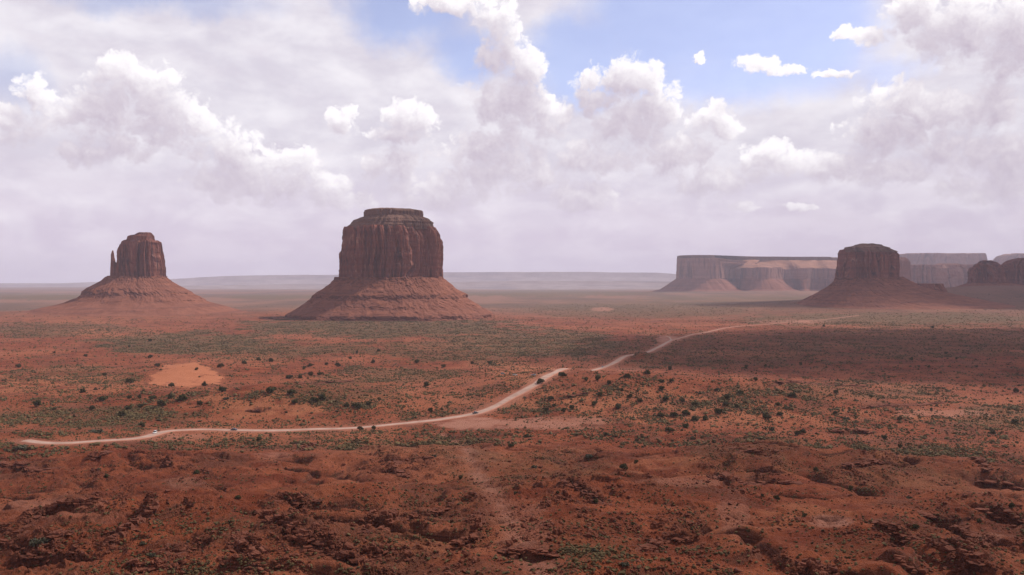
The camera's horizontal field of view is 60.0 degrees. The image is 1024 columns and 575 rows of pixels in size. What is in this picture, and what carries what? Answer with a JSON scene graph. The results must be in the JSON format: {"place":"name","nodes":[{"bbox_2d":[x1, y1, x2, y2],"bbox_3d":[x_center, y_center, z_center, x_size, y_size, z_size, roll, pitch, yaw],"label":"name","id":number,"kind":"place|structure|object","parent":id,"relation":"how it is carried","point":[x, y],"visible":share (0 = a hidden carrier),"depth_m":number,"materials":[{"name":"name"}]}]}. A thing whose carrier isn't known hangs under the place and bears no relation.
{"place":"outdoors","nodes":[
{"label":"outdoors","id":0,"kind":"place"},
{"bbox_2d":[0,272,675,286],"bbox_3d":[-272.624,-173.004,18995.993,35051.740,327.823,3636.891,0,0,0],"label":"hills","id":1,"kind":"structure","parent":0,"point":[447,276],"depth_m":18694.68,"materials":[{"name":"stone"}]},
{"bbox_2d":[181,281,669,289],"bbox_3d":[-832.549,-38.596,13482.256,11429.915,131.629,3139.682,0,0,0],"label":"hills","id":2,"kind":"structure","parent":0,"point":[530,285],"depth_m":13028.80,"materials":[{"name":"grey stone"}]},
{"bbox_2d":[19,315,858,444],"bbox_3d":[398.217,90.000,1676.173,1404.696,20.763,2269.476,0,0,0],"label":"road","id":3,"kind":"structure","parent":0,"point":[533,385],"depth_m":682.52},
{"bbox_2d":[0,286,1023,574],"bbox_3d":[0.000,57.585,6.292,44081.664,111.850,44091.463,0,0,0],"label":"ground","id":4,"kind":"structure","parent":0,"point":[252,304],"depth_m":601.61,"materials":[{"name":"red soil"}]},
{"bbox_2d":[12,445,28,449],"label":"sagebrush","id":5,"kind":"object","parent":4,"relation":"on","point":[22,447],"visible":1,"depth_m":524.61,"materials":[{"name":"green plant"}]},
{"bbox_2d":[0,460,56,472],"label":"rock ledge","id":6,"kind":"object","parent":4,"relation":"on","point":[24,465],"visible":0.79,"depth_m":452.05,"materials":[{"name":"brown stone"}]},
{"bbox_2d":[19,553,46,560],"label":"rock ledge","id":7,"kind":"object","parent":4,"relation":"on","point":[28,557],"visible":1,"depth_m":210.77,"materials":[{"name":"brown stone"}]},
{"bbox_2d":[33,399,40,406],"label":"juniper tree","id":8,"kind":"object","parent":4,"relation":"on","point":[37,402],"visible":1,"depth_m":740.79,"materials":[{"name":"green plant"}]},
{"bbox_2d":[29,537,47,546],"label":"sagebrush","id":9,"kind":"object","parent":4,"relation":"on","point":[35,540],"visible":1,"depth_m":215.07,"materials":[{"name":"green plant"}]},
{"bbox_2d":[0,497,107,543],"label":"rock ledge","id":10,"kind":"object","parent":4,"relation":"on","point":[77,502],"visible":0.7,"depth_m":245.87,"materials":[{"name":"brown stone"}]},
{"bbox_2d":[26,528,86,553],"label":"rock ledge","id":11,"kind":"object","parent":4,"relation":"on","point":[54,535],"visible":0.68,"depth_m":217.93,"materials":[{"name":"brown stone"}]},
{"bbox_2d":[89,429,103,432],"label":"sagebrush","id":12,"kind":"object","parent":4,"relation":"on","point":[97,431],"visible":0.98,"depth_m":603.36,"materials":[{"name":"green plant"}]},
{"bbox_2d":[84,450,113,459],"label":"rock ledge","id":13,"kind":"object","parent":4,"relation":"on","point":[105,452],"visible":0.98,"depth_m":463.71,"materials":[{"name":"brown stone"}]},
{"bbox_2d":[98,395,107,400],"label":"juniper tree","id":14,"kind":"object","parent":4,"relation":"on","point":[103,398],"visible":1,"depth_m":765.22,"materials":[{"name":"green plant"}]},
{"bbox_2d":[117,410,126,415],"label":"juniper tree","id":15,"kind":"object","parent":4,"relation":"on","point":[121,413],"visible":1,"depth_m":705.09,"materials":[{"name":"green plant"}]},
{"bbox_2d":[124,404,132,409],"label":"juniper tree","id":16,"kind":"object","parent":4,"relation":"on","point":[126,407],"visible":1,"depth_m":723.81,"materials":[{"name":"green plant"}]},
{"bbox_2d":[125,378,134,382],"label":"juniper tree","id":17,"kind":"object","parent":4,"relation":"on","point":[130,380],"visible":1,"depth_m":921.23,"materials":[{"name":"green plant"}]},
{"bbox_2d":[101,499,159,544],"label":"rock ledge","id":18,"kind":"object","parent":4,"relation":"on","point":[122,529],"visible":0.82,"depth_m":227.07,"materials":[{"name":"brown stone"}]},
{"bbox_2d":[25,232,245,315],"bbox_3d":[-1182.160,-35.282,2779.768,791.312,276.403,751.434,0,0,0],"label":"mitten butte","id":19,"kind":"object","parent":4,"relation":"on","point":[137,282],"visible":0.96,"depth_m":2674.72,"materials":[{"name":"red stone"}]},
{"bbox_2d":[132,564,168,572],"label":"rock ledge","id":20,"kind":"object","parent":4,"relation":"on","point":[157,567],"visible":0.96,"depth_m":177.39,"materials":[{"name":"brown stone"}]},
{"bbox_2d":[148,552,155,557],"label":"sagebrush","id":21,"kind":"object","parent":4,"relation":"on","point":[150,554],"visible":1,"depth_m":182.86,"materials":[{"name":"green plant"}]},
{"bbox_2d":[157,400,166,405],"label":"juniper tree","id":22,"kind":"object","parent":4,"relation":"on","point":[161,402],"visible":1,"depth_m":736.79,"materials":[{"name":"green plant"}]},
{"bbox_2d":[160,459,172,467],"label":"rock ledge","id":23,"kind":"object","parent":4,"relation":"on","point":[167,462],"visible":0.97,"depth_m":445.55,"materials":[{"name":"brown stone"}]},
{"bbox_2d":[155,548,196,554],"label":"rock ledge","id":24,"kind":"object","parent":4,"relation":"on","point":[178,552],"visible":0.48,"depth_m":193.71,"materials":[{"name":"brown stone"}]},
{"bbox_2d":[177,395,187,400],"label":"juniper tree","id":25,"kind":"object","parent":4,"relation":"on","point":[181,397],"visible":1,"depth_m":750.58,"materials":[{"name":"green plant"}]},
{"bbox_2d":[209,457,225,461],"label":"rock ledge","id":26,"kind":"object","parent":4,"relation":"on","point":[221,459],"visible":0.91,"depth_m":461.93,"materials":[{"name":"brown stone"}]},
{"bbox_2d":[219,386,226,391],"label":"juniper tree","id":27,"kind":"object","parent":4,"relation":"on","point":[221,389],"visible":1,"depth_m":763.10,"materials":[{"name":"green plant"}]},
{"bbox_2d":[231,531,268,566],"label":"rock ledge","id":28,"kind":"object","parent":4,"relation":"on","point":[243,540],"visible":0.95,"depth_m":189.60,"materials":[{"name":"brown stone"}]},
{"bbox_2d":[266,386,276,392],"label":"juniper tree","id":29,"kind":"object","parent":4,"relation":"on","point":[272,389],"visible":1,"depth_m":750.85,"materials":[{"name":"green plant"}]},
{"bbox_2d":[254,509,320,554],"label":"rock ledge","id":30,"kind":"object","parent":4,"relation":"on","point":[302,535],"visible":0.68,"depth_m":195.72,"materials":[{"name":"brown stone"}]},
{"bbox_2d":[287,389,295,393],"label":"juniper tree","id":31,"kind":"object","parent":4,"relation":"on","point":[292,391],"visible":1,"depth_m":748.73,"materials":[{"name":"green plant"}]},
{"bbox_2d":[273,499,324,507],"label":"rock ledge","id":32,"kind":"object","parent":4,"relation":"on","point":[295,504],"visible":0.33,"depth_m":267.34,"materials":[{"name":"brown stone"}]},
{"bbox_2d":[291,442,316,451],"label":"rock ledge","id":33,"kind":"object","parent":4,"relation":"on","point":[305,446],"visible":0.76,"depth_m":560.94,"materials":[{"name":"brown stone"}]},
{"bbox_2d":[318,393,326,399],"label":"juniper tree","id":34,"kind":"object","parent":4,"relation":"on","point":[322,396],"visible":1,"depth_m":743.39,"materials":[{"name":"green plant"}]},
{"bbox_2d":[293,380,353,384],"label":"rock ledge","id":35,"kind":"object","parent":4,"relation":"on","point":[302,383],"visible":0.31,"depth_m":969.28,"materials":[{"name":"brown stone"}]},
{"bbox_2d":[336,550,374,563],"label":"rock ledge","id":36,"kind":"object","parent":4,"relation":"on","point":[343,555],"visible":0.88,"depth_m":179.63,"materials":[{"name":"brown stone"}]},
{"bbox_2d":[285,208,494,320],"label":"sandstone butte","id":37,"kind":"object","parent":4,"relation":"on","point":[390,264],"visible":0.97,"depth_m":2468.57,"materials":[{"name":"red stone"}]},
{"bbox_2d":[376,469,409,476],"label":"rock ledge","id":38,"kind":"object","parent":4,"relation":"on","point":[401,472],"visible":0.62,"depth_m":396.75,"materials":[{"name":"brown stone"}]},
{"bbox_2d":[358,502,453,535],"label":"rock ledge","id":39,"kind":"object","parent":4,"relation":"on","point":[393,512],"visible":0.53,"depth_m":219.89,"materials":[{"name":"brown stone"}]},
{"bbox_2d":[392,456,433,467],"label":"rock ledge","id":40,"kind":"object","parent":4,"relation":"on","point":[415,460],"visible":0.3,"depth_m":470.54,"materials":[{"name":"brown stone"}]},
{"bbox_2d":[450,514,487,550],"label":"rock ledge","id":41,"kind":"object","parent":4,"relation":"on","point":[479,522],"visible":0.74,"depth_m":211.88,"materials":[{"name":"brown stone"}]},
{"bbox_2d":[0,289,1023,574],"bbox_3d":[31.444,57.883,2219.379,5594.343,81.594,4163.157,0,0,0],"label":"scrub","id":42,"kind":"object","parent":4,"relation":"on","point":[430,441],"visible":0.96,"depth_m":738.47,"materials":[{"name":"green plant"}]},
{"bbox_2d":[0,416,1023,574],"bbox_3d":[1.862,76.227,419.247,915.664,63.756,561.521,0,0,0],"label":"rubble","id":43,"kind":"object","parent":4,"relation":"on","point":[373,550],"visible":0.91,"depth_m":214.32,"materials":[{"name":"brown stone"}]},
{"bbox_2d":[495,547,560,558],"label":"rock ledge","id":44,"kind":"object","parent":4,"relation":"on","point":[513,553],"visible":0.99,"depth_m":179.05,"materials":[{"name":"brown stone"}]},
{"bbox_2d":[536,378,544,383],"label":"juniper tree","id":45,"kind":"object","parent":4,"relation":"on","point":[540,380],"visible":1,"depth_m":817.35,"materials":[{"name":"green plant"}]},
{"bbox_2d":[558,372,566,376],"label":"juniper tree","id":46,"kind":"object","parent":4,"relation":"on","point":[562,374],"visible":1,"depth_m":829.45,"materials":[{"name":"green plant"}]},
{"bbox_2d":[561,392,586,398],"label":"rock ledge","id":47,"kind":"object","parent":4,"relation":"on","point":[582,393],"visible":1,"depth_m":763.72,"materials":[{"name":"brown stone"}]},
{"bbox_2d":[557,479,612,504],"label":"rock ledge","id":48,"kind":"object","parent":4,"relation":"on","point":[582,490],"visible":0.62,"depth_m":302.81,"materials":[{"name":"brown stone"}]},
{"bbox_2d":[619,463,627,469],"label":"juniper tree","id":49,"kind":"object","parent":4,"relation":"on","point":[622,466],"visible":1,"depth_m":409.05,"materials":[{"name":"green plant"}]},
{"bbox_2d":[621,562,629,566],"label":"sagebrush","id":50,"kind":"object","parent":4,"relation":"on","point":[624,564],"visible":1,"depth_m":158.89,"materials":[{"name":"green plant"}]},
{"bbox_2d":[635,537,671,552],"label":"rock ledge","id":51,"kind":"object","parent":4,"relation":"on","point":[655,544],"visible":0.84,"depth_m":195.16,"materials":[{"name":"brown stone"}]},
{"bbox_2d":[665,427,674,431],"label":"juniper tree","id":52,"kind":"object","parent":4,"relation":"on","point":[669,429],"visible":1,"depth_m":629.65,"materials":[{"name":"green plant"}]},
{"bbox_2d":[669,412,677,416],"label":"juniper tree","id":53,"kind":"object","parent":4,"relation":"on","point":[673,414],"visible":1,"depth_m":692.36,"materials":[{"name":"green plant"}]},
{"bbox_2d":[681,409,690,414],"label":"juniper tree","id":54,"kind":"object","parent":4,"relation":"on","point":[686,412],"visible":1,"depth_m":698.47,"materials":[{"name":"green plant"}]},
{"bbox_2d":[671,536,706,543],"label":"rock ledge","id":55,"kind":"object","parent":4,"relation":"on","point":[681,539],"visible":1,"depth_m":212.35,"materials":[{"name":"brown stone"}]},
{"bbox_2d":[715,408,722,413],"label":"juniper tree","id":56,"kind":"object","parent":4,"relation":"on","point":[718,410],"visible":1,"depth_m":703.21,"materials":[{"name":"green plant"}]},
{"bbox_2d":[654,255,837,291],"bbox_3d":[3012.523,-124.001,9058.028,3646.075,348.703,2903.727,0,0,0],"label":"long mesa","id":57,"kind":"structure","parent":4,"relation":"on","point":[721,273],"depth_m":8082.34,"materials":[{"name":"stone"}]},
{"bbox_2d":[729,447,778,451],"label":"rock ledge","id":58,"kind":"object","parent":4,"relation":"on","point":[748,449],"visible":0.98,"depth_m":438.55,"materials":[{"name":"brown stone"}]},
{"bbox_2d":[709,471,802,485],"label":"rock ledge","id":59,"kind":"object","parent":4,"relation":"on","point":[723,475],"visible":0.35,"depth_m":376.20,"materials":[{"name":"brown stone"}]},
{"bbox_2d":[786,392,796,396],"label":"juniper tree","id":60,"kind":"object","parent":4,"relation":"on","point":[793,394],"visible":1,"depth_m":751.19,"materials":[{"name":"green plant"}]},
{"bbox_2d":[769,379,865,386],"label":"rock ledge","id":61,"kind":"object","parent":4,"relation":"on","point":[777,383],"visible":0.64,"depth_m":841.97,"materials":[{"name":"brown stone"}]},
{"bbox_2d":[797,558,838,574],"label":"rock ledge","id":62,"kind":"object","parent":4,"relation":"on","point":[834,570],"visible":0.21,"depth_m":181.95,"materials":[{"name":"brown stone"}]},
{"bbox_2d":[828,427,876,433],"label":"rock ledge","id":63,"kind":"object","parent":4,"relation":"on","point":[864,430],"visible":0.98,"depth_m":642.07,"materials":[{"name":"brown stone"}]},
{"bbox_2d":[841,458,885,467],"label":"rock ledge","id":64,"kind":"object","parent":4,"relation":"on","point":[866,463],"visible":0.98,"depth_m":428.67,"materials":[{"name":"brown stone"}]},
{"bbox_2d":[870,519,925,546],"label":"rock ledge","id":65,"kind":"object","parent":4,"relation":"on","point":[890,525],"visible":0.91,"depth_m":215.70,"materials":[{"name":"brown stone"}]},
{"bbox_2d":[858,401,944,407],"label":"rock ledge","id":66,"kind":"object","parent":4,"relation":"on","point":[903,405],"visible":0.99,"depth_m":763.65,"materials":[{"name":"brown stone"}]},
{"bbox_2d":[892,554,918,574],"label":"rock ledge","id":67,"kind":"object","parent":4,"relation":"on","point":[901,561],"visible":0.99,"depth_m":187.08,"materials":[{"name":"brown stone"}]},
{"bbox_2d":[797,243,1015,309],"bbox_3d":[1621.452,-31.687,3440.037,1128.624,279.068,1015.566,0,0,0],"label":"sandstone butte","id":68,"kind":"object","parent":4,"relation":"on","point":[867,276],"visible":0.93,"depth_m":3316.20,"materials":[{"name":"red stone"}]},
{"bbox_2d":[899,257,914,282],"bbox_3d":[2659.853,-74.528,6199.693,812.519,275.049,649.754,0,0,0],"label":"butte","id":69,"kind":"object","parent":4,"relation":"on","point":[905,267],"visible":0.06,"depth_m":6161.33,"materials":[{"name":"stone"}]},
{"bbox_2d":[911,263,973,287],"bbox_3d":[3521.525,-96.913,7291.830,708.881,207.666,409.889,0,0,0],"label":"mesa","id":70,"kind":"structure","parent":4,"relation":"on","point":[951,275],"depth_m":7138.42,"materials":[{"name":"stone"}]},
{"bbox_2d":[899,253,987,264],"bbox_3d":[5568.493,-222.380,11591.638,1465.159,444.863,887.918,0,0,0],"label":"mesa","id":71,"kind":"structure","parent":4,"relation":"on","point":[938,258],"depth_m":11281.77,"materials":[{"name":"stone"}]},
{"bbox_2d":[917,510,977,536],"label":"rock ledge","id":72,"kind":"object","parent":4,"relation":"on","point":[964,529],"visible":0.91,"depth_m":267.81,"materials":[{"name":"brown stone"}]},
{"bbox_2d":[925,537,985,565],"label":"rock ledge","id":73,"kind":"object","parent":4,"relation":"on","point":[971,557],"visible":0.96,"depth_m":190.47,"materials":[{"name":"brown stone"}]},
{"bbox_2d":[961,456,993,471],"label":"rock ledge","id":74,"kind":"object","parent":4,"relation":"on","point":[983,462],"visible":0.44,"depth_m":450.82,"materials":[{"name":"brown stone"}]},
{"bbox_2d":[957,260,1023,286],"bbox_3d":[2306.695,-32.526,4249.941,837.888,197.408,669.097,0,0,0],"label":"camel butte","id":75,"kind":"object","parent":4,"relation":"on","point":[986,273],"visible":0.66,"depth_m":4211.24,"materials":[{"name":"red stone"}]},
{"bbox_2d":[974,508,1023,524],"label":"rock ledge","id":76,"kind":"object","parent":4,"relation":"on","point":[1007,512],"visible":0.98,"depth_m":281.27,"materials":[{"name":"brown stone"}]},
{"bbox_2d":[975,479,1023,490],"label":"rock ledge","id":77,"kind":"object","parent":4,"relation":"on","point":[1007,483],"visible":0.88,"depth_m":421.22,"materials":[{"name":"brown stone"}]},
{"bbox_2d":[992,253,1023,264],"bbox_3d":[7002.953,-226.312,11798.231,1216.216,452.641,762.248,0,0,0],"label":"mesa","id":78,"kind":"structure","parent":4,"relation":"on","point":[1001,259],"depth_m":11679.00,"materials":[{"name":"stone"}]},
{"bbox_2d":[1001,258,1023,284],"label":"camel butte","id":79,"kind":"object","parent":4,"relation":"on","point":[1014,268],"visible":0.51,"depth_m":4252.65,"materials":[{"name":"red stone"}]},
{"bbox_2d":[0,0,1023,282],"label":"sky","id":80,"kind":"structure","parent":0,"point":[245,136],"materials":[{"name":"white"}]}
]}

